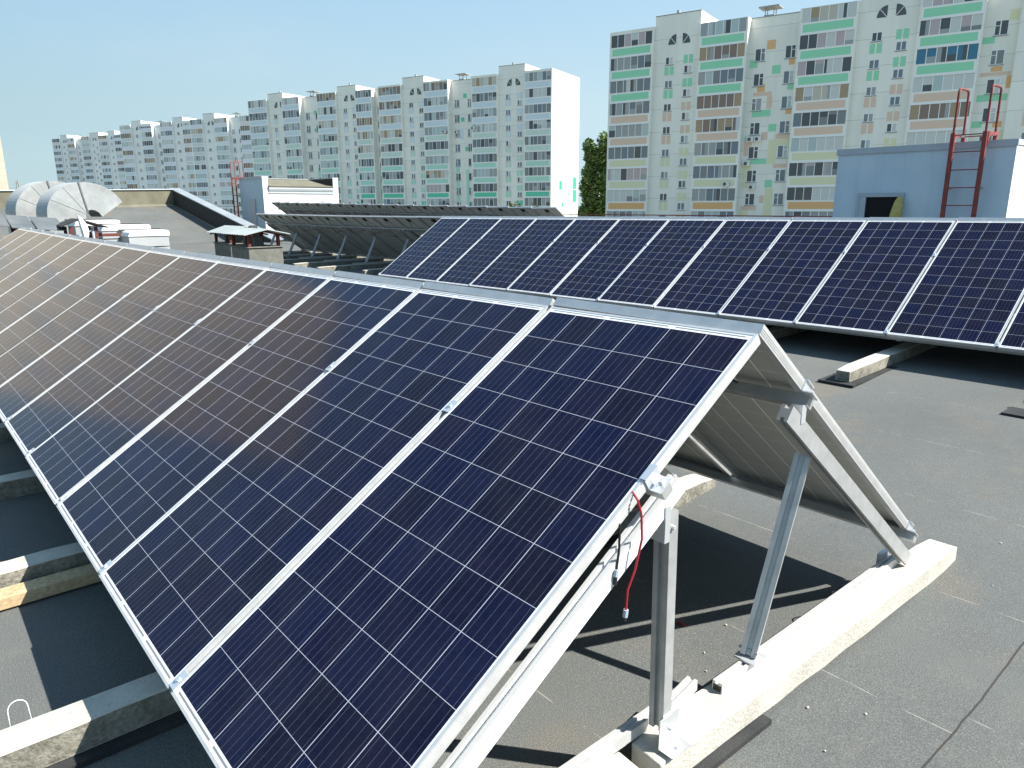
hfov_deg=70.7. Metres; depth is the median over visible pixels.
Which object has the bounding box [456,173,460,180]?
window
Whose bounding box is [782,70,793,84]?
window
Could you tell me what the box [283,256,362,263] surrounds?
concrete beam
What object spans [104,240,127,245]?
solar panel
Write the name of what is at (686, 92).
window
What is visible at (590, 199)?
tree
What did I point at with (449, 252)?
solar panel
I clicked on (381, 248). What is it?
solar panel
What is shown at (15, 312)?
solar panel
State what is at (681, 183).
window
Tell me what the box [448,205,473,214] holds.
solar panel
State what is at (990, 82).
window
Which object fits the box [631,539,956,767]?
concrete beam
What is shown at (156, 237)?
ventilation box
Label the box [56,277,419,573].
solar panel
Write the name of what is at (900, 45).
window
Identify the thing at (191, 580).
solar panel
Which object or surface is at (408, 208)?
solar panel
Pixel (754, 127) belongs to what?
window
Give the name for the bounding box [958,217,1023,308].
solar panel
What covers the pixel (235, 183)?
roof ladder
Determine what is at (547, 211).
solar panel
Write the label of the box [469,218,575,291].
solar panel
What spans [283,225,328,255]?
support frame
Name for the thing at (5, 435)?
concrete beam
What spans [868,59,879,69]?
window
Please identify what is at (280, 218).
solar panel
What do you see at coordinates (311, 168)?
window
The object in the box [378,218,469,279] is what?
solar panel
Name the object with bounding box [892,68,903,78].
window
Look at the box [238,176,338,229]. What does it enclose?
rooftop structure
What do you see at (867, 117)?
window
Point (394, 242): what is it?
solar panel
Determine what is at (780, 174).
window
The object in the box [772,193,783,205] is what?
window
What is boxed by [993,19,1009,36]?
window
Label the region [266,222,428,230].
purlin
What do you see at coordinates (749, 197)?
window
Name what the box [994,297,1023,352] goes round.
solar panel
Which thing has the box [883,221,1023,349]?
solar panel
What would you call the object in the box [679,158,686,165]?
window
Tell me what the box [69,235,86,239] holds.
solar panel
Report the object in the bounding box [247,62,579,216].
apartment block
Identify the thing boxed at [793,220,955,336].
solar panel
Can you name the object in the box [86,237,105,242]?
solar panel
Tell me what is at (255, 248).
vent shaft
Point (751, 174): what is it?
window
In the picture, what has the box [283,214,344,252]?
solar panel
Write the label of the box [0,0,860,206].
sky
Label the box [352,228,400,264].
support frame
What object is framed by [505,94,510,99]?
window
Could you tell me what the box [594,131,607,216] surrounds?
tree
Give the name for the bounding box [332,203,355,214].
solar panel
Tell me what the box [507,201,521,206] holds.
tree
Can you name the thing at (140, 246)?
solar panel
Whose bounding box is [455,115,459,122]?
window
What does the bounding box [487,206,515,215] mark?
solar panel
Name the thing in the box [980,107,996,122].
window
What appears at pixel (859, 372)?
concrete beam
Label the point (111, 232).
ventilation box
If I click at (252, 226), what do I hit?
shaft
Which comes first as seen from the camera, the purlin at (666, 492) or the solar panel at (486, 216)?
the purlin at (666, 492)
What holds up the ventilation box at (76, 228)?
on the roof surface at (930, 674)
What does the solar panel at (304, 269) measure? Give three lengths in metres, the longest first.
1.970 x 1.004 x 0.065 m
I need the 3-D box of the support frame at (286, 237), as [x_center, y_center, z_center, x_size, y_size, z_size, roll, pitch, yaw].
[-7.346,-4.653,22.981,1.705,0.926,0.112,-12,18,-39]
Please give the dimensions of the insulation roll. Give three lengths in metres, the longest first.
0.720 x 0.213 x 0.180 m
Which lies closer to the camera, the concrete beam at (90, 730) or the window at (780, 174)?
the concrete beam at (90, 730)
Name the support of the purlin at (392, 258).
on the roof surface at (930, 674)
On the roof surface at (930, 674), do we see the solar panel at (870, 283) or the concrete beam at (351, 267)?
the concrete beam at (351, 267)
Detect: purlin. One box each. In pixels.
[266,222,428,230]
[278,208,480,215]
[306,249,1016,310]
[378,275,1023,355]
[645,483,672,499]
[667,458,916,542]
[723,381,814,409]
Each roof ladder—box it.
[230,161,244,216]
[939,84,1002,217]
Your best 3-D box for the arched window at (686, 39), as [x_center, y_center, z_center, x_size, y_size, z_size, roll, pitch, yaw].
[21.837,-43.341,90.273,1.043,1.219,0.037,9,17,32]
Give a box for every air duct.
[5,181,63,233]
[36,182,121,233]
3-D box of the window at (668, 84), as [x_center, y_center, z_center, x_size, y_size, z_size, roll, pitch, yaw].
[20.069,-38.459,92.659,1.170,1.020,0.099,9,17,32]
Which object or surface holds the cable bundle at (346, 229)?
hanging from the purlin at (376, 228)
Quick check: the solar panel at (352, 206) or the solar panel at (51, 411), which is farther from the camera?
the solar panel at (352, 206)
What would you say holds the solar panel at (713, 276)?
on the purlin at (942, 344)
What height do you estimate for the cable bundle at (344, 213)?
0.388 m
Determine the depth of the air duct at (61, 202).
19.69 m
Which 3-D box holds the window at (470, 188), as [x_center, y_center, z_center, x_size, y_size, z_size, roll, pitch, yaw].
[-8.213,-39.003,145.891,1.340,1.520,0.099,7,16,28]
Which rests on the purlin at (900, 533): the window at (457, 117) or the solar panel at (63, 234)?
the solar panel at (63, 234)
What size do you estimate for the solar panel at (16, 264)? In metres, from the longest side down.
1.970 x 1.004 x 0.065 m
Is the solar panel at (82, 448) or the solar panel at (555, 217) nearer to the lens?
the solar panel at (82, 448)
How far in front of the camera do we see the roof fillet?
37.72 m
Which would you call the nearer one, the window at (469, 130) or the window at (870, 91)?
the window at (870, 91)
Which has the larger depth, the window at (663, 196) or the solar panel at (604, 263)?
the window at (663, 196)
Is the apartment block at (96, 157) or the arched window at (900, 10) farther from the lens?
the apartment block at (96, 157)
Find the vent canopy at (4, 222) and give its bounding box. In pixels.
[0,214,10,226]
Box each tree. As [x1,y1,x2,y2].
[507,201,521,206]
[577,137,599,216]
[592,152,606,216]
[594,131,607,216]
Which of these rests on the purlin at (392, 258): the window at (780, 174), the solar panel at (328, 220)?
the solar panel at (328, 220)
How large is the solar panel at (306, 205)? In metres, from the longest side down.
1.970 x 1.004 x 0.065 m
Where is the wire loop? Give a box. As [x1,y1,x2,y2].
[7,699,31,726]
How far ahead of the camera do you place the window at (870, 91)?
80.51 m
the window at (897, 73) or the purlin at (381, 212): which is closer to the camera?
the purlin at (381, 212)
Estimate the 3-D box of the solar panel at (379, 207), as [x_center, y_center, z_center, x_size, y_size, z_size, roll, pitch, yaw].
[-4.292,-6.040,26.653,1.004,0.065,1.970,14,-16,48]
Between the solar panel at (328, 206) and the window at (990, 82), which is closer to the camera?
the solar panel at (328, 206)
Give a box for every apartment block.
[52,130,126,188]
[119,112,253,217]
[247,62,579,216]
[605,0,1023,216]
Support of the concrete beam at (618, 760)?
on the roof surface at (930, 674)
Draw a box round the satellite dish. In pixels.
[77,215,94,237]
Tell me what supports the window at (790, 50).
in the apartment block at (765, 115)
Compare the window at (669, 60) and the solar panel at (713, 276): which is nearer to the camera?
the solar panel at (713, 276)
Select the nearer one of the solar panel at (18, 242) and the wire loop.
the wire loop
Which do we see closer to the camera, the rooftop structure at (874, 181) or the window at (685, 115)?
the rooftop structure at (874, 181)
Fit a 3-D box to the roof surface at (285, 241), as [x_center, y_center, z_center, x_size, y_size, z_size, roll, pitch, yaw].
[-3.593,-5.943,29.534,9.300,0.271,76.000,-12,18,-39]
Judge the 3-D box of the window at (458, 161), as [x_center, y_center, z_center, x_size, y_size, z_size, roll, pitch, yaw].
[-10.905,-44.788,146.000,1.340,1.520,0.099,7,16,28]
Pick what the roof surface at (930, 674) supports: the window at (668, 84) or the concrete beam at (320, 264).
the concrete beam at (320, 264)
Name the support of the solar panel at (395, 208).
on the purlin
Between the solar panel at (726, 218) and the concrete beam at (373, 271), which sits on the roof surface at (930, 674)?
the concrete beam at (373, 271)
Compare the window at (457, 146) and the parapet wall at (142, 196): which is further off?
the window at (457, 146)
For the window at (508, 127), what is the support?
in the apartment block at (507, 134)
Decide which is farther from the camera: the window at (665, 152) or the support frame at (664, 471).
the window at (665, 152)
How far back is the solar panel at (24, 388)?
5.92 m
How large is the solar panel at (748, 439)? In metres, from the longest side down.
1.970 x 1.020 x 0.060 m
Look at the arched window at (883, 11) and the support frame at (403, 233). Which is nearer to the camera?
the support frame at (403, 233)
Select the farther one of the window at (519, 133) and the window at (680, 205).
the window at (519, 133)
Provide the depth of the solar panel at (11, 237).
12.67 m
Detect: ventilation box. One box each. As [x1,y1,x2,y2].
[64,219,119,237]
[93,223,150,241]
[118,228,169,248]
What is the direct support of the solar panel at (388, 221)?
on the purlin at (392, 258)
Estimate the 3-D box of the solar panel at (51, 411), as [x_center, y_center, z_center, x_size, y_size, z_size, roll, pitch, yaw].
[-2.723,-0.272,5.259,1.004,0.065,1.970,15,54,47]
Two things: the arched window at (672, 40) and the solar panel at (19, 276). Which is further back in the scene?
the arched window at (672, 40)
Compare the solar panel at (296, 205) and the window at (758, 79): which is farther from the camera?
the window at (758, 79)
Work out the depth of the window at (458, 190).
147.40 m
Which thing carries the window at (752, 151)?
in the apartment block at (765, 115)
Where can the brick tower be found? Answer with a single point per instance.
(3, 181)
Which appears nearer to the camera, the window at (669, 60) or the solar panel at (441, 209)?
the solar panel at (441, 209)
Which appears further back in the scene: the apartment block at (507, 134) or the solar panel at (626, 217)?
the apartment block at (507, 134)
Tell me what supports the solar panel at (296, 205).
on the purlin
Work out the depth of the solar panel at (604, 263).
11.02 m
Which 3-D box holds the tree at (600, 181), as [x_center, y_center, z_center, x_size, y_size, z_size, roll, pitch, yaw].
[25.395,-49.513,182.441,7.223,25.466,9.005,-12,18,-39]
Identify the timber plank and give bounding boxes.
[0,563,101,610]
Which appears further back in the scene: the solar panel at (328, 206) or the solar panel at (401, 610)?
the solar panel at (328, 206)
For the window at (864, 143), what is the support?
in the apartment block at (765, 115)
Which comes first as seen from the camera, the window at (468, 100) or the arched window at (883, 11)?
the arched window at (883, 11)
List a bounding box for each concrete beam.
[0,423,13,441]
[0,469,45,500]
[0,542,90,588]
[0,672,187,767]
[283,251,321,253]
[283,253,342,258]
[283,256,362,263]
[293,258,391,267]
[317,262,391,270]
[362,268,384,274]
[595,752,637,767]
[601,474,714,549]
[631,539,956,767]
[768,326,807,339]
[818,341,938,387]
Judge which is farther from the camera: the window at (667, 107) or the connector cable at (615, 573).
the window at (667, 107)
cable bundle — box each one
[274,225,419,236]
[279,211,403,215]
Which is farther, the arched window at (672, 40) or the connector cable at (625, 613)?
the arched window at (672, 40)
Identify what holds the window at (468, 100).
in the apartment block at (507, 134)
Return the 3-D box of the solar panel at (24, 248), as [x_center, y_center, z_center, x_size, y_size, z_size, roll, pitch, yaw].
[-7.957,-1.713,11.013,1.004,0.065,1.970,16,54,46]
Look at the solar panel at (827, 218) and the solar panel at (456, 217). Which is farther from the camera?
the solar panel at (456, 217)
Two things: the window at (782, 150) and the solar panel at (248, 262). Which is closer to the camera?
the solar panel at (248, 262)
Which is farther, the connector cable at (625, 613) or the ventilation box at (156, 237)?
the ventilation box at (156, 237)
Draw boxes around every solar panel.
[0,228,28,248]
[0,230,40,258]
[0,232,53,268]
[0,235,67,281]
[0,237,83,295]
[0,240,102,311]
[0,243,124,332]
[0,246,150,355]
[0,250,180,386]
[0,255,219,422]
[4,261,267,455]
[25,268,331,504]
[42,230,56,234]
[55,233,70,236]
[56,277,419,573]
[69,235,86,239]
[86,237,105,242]
[98,289,548,690]
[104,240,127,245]
[126,243,153,249]
[152,247,184,254]
[169,306,760,767]
[183,251,223,260]
[222,256,271,267]
[256,213,316,249]
[269,214,332,251]
[270,263,336,276]
[271,202,293,213]
[280,202,302,213]
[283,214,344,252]
[289,202,313,214]
[298,214,364,254]
[299,202,322,214]
[309,203,333,214]
[314,215,383,256]
[320,203,344,214]
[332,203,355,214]
[332,215,398,257]
[334,271,423,288]
[343,203,368,215]
[350,215,407,253]
[356,203,381,215]
[369,204,394,215]
[370,216,417,247]
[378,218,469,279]
[383,204,405,215]
[392,216,428,238]
[398,204,423,215]
[406,218,501,282]
[414,205,437,215]
[416,216,442,228]
[422,281,735,477]
[430,205,455,214]
[435,218,536,286]
[442,216,470,217]
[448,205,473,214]
[467,206,494,215]
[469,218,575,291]
[471,216,502,217]
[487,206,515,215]
[503,216,537,217]
[506,218,619,296]
[508,206,538,216]
[531,207,564,215]
[538,216,576,218]
[549,219,669,301]
[553,297,917,536]
[577,216,620,218]
[596,219,725,308]
[621,216,670,218]
[653,219,790,316]
[671,217,727,219]
[716,220,866,325]
[728,217,792,220]
[793,217,867,220]
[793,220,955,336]
[868,217,957,221]
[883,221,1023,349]
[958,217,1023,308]
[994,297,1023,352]
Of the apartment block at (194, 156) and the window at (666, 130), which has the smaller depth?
the window at (666, 130)
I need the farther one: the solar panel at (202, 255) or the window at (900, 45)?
the window at (900, 45)
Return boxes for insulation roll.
[889,196,902,216]
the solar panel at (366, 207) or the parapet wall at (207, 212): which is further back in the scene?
the parapet wall at (207, 212)
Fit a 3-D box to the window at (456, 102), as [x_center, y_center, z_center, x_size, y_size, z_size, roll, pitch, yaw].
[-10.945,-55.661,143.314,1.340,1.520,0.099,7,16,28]
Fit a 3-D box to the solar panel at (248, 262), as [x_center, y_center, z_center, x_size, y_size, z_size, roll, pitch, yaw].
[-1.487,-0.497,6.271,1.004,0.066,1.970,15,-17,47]
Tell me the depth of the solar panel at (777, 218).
9.91 m
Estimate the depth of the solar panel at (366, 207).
27.04 m
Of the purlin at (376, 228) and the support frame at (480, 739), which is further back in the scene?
the purlin at (376, 228)
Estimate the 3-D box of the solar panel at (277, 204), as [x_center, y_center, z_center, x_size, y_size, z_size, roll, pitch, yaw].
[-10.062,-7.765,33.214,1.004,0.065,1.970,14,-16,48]
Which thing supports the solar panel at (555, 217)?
on the purlin at (392, 258)
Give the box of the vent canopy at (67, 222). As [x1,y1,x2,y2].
[56,218,107,238]
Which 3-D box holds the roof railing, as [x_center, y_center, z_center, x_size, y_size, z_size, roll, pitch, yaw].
[6.845,-5.157,24.000,0.040,0.898,46.031,-12,18,-39]
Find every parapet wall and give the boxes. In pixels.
[0,189,173,207]
[170,188,283,242]
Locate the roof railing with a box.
[564,214,831,216]
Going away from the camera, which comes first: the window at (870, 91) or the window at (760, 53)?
the window at (870, 91)
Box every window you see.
[309,165,313,171]
[454,100,459,107]
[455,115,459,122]
[455,144,460,151]
[455,159,460,166]
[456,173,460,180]
[456,187,460,194]
[467,99,470,106]
[468,129,471,136]
[468,144,471,151]
[468,158,471,165]
[469,187,472,194]
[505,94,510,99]
[506,125,510,130]
[517,131,521,136]
[659,193,666,200]
[660,171,667,178]
[661,149,668,156]
[662,126,669,134]
[663,103,670,111]
[664,80,672,88]
[665,56,673,65]
[668,34,676,44]
[677,202,684,209]
[678,180,685,187]
[679,135,687,143]
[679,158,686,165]
[681,112,689,120]
[682,33,689,42]
[682,88,690,97]
[683,64,691,73]
[744,193,754,205]
[745,170,756,182]
[747,146,758,159]
[749,122,759,135]
[750,98,761,111]
[753,73,763,86]
[754,48,765,62]
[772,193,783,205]
[775,169,785,181]
[777,145,787,157]
[779,120,789,133]
[780,95,791,109]
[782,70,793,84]
[785,44,796,58]
[860,139,870,147]
[862,113,873,122]
[865,86,876,96]
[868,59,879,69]
[870,31,882,42]
[877,5,887,17]
[885,123,896,132]
[888,96,900,106]
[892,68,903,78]
[894,40,906,51]
[895,4,905,15]
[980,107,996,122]
[984,78,1000,94]
[988,49,1005,65]
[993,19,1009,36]
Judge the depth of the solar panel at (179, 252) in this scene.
7.06 m
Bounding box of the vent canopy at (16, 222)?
[4,215,35,232]
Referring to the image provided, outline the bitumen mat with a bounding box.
[1001,407,1023,418]
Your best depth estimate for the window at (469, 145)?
144.00 m
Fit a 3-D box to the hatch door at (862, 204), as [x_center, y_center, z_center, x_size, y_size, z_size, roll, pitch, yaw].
[7.296,-3.466,15.077,0.031,0.846,0.118,-12,18,-39]
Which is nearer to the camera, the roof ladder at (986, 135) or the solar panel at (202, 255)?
the solar panel at (202, 255)
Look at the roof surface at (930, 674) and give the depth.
3.44 m
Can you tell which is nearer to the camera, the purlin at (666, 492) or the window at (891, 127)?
the purlin at (666, 492)
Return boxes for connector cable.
[613,523,620,584]
[622,491,642,621]
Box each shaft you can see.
[207,225,263,256]
[222,228,289,263]
[243,225,257,244]
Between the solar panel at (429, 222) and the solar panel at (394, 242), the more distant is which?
the solar panel at (394, 242)
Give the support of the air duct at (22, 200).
on the roof surface at (930, 674)
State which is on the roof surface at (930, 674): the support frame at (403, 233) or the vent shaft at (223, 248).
the vent shaft at (223, 248)
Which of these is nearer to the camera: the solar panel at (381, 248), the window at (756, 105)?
the solar panel at (381, 248)
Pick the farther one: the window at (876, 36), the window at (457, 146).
the window at (457, 146)
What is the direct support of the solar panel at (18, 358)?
on the purlin
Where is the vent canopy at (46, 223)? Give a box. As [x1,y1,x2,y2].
[29,217,66,230]
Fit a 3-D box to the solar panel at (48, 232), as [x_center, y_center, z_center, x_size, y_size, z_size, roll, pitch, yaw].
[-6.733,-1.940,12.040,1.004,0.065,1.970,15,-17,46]
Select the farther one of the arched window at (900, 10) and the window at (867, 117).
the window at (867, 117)
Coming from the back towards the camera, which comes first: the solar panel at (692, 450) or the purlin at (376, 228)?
the purlin at (376, 228)
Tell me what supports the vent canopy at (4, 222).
on the roof surface at (930, 674)
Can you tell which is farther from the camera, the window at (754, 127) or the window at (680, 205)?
the window at (680, 205)
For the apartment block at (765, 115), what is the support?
on the ground
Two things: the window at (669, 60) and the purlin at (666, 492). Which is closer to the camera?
the purlin at (666, 492)
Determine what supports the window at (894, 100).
in the apartment block at (765, 115)
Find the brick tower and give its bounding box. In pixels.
[0,138,8,189]
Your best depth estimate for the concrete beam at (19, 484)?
4.91 m
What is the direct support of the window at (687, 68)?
in the apartment block at (765, 115)
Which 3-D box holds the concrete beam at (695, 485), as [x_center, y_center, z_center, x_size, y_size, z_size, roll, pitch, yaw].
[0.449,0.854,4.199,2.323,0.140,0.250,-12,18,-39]
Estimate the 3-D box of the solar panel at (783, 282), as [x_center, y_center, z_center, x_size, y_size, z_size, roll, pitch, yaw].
[3.456,-1.426,8.902,1.004,0.065,1.970,15,54,47]
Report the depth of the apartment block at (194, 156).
238.43 m
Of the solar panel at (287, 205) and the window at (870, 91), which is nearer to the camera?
the solar panel at (287, 205)
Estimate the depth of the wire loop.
2.56 m
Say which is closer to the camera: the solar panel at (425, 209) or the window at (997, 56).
the solar panel at (425, 209)
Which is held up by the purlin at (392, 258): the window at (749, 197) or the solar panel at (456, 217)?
the solar panel at (456, 217)
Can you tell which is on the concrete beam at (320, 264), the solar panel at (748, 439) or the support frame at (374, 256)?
the support frame at (374, 256)
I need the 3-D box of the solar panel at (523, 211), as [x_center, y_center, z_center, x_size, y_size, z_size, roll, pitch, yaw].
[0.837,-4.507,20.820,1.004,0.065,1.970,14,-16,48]
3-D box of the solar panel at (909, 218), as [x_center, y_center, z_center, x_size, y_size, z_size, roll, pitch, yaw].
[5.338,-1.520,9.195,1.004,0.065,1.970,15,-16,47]
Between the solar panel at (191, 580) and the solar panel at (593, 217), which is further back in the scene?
the solar panel at (593, 217)
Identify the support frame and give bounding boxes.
[267,223,307,252]
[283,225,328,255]
[299,226,352,258]
[324,227,379,261]
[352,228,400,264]
[384,229,414,267]
[440,402,910,767]
[660,468,676,477]
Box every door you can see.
[249,199,257,225]
[858,197,866,217]
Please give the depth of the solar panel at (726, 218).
10.70 m
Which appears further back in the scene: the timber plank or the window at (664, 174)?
the window at (664, 174)
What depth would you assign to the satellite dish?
14.68 m
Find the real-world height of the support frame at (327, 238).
0.904 m
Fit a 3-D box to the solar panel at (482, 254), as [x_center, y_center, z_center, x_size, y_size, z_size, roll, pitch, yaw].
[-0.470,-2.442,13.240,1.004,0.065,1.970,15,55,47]
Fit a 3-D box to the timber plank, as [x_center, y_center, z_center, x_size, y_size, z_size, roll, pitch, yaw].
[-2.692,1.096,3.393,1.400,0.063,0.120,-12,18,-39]
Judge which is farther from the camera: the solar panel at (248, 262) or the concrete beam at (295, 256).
the concrete beam at (295, 256)
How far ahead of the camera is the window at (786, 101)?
86.06 m
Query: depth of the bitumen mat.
5.84 m
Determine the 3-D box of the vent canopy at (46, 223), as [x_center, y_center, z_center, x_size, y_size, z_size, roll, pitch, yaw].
[-9.954,-2.721,15.630,0.520,1.760,1.100,-12,18,-39]
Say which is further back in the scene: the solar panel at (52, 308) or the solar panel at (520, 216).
the solar panel at (520, 216)
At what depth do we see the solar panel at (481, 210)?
21.83 m
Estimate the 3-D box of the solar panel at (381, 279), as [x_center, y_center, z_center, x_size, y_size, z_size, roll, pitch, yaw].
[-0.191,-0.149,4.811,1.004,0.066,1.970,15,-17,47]
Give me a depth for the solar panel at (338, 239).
20.74 m
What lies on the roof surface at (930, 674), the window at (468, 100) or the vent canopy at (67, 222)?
the vent canopy at (67, 222)
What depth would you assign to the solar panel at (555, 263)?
11.73 m
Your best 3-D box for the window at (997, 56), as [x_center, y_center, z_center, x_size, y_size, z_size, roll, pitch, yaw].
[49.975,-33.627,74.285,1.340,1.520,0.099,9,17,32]
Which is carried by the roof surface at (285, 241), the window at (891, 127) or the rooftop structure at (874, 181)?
the rooftop structure at (874, 181)
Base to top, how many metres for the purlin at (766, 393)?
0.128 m
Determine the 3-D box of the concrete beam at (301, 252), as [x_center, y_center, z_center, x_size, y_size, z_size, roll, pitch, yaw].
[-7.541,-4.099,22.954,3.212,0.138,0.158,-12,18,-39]
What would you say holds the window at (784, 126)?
in the apartment block at (765, 115)
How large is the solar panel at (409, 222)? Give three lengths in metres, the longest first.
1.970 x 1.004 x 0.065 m
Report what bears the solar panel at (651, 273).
on the purlin at (942, 344)
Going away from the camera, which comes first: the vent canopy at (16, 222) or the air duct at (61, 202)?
the vent canopy at (16, 222)
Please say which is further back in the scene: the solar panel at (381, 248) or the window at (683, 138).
the window at (683, 138)
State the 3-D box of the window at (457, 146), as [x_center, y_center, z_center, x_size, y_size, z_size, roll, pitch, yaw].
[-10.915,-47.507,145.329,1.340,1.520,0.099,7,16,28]
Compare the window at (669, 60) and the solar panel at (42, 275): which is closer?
the solar panel at (42, 275)
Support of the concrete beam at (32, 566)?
on the roof surface at (930, 674)
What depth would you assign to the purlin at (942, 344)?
7.60 m
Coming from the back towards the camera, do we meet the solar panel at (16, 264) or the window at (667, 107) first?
the window at (667, 107)
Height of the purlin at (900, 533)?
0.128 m
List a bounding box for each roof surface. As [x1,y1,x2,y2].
[0,206,1023,767]
[274,236,291,243]
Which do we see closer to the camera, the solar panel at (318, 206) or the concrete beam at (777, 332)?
the concrete beam at (777, 332)
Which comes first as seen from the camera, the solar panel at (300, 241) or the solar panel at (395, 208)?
the solar panel at (300, 241)
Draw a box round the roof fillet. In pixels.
[116,204,215,228]
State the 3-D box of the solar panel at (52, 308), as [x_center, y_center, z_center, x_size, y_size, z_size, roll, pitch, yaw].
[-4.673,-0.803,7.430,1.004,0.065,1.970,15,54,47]
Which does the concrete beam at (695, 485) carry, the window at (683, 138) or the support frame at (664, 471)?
the support frame at (664, 471)
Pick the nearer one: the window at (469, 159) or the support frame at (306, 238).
the support frame at (306, 238)
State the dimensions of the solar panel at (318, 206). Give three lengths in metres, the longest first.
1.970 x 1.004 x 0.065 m
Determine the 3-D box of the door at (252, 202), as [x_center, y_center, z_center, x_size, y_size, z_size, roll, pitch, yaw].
[-14.247,-9.331,39.717,0.058,1.670,0.900,-12,18,-39]

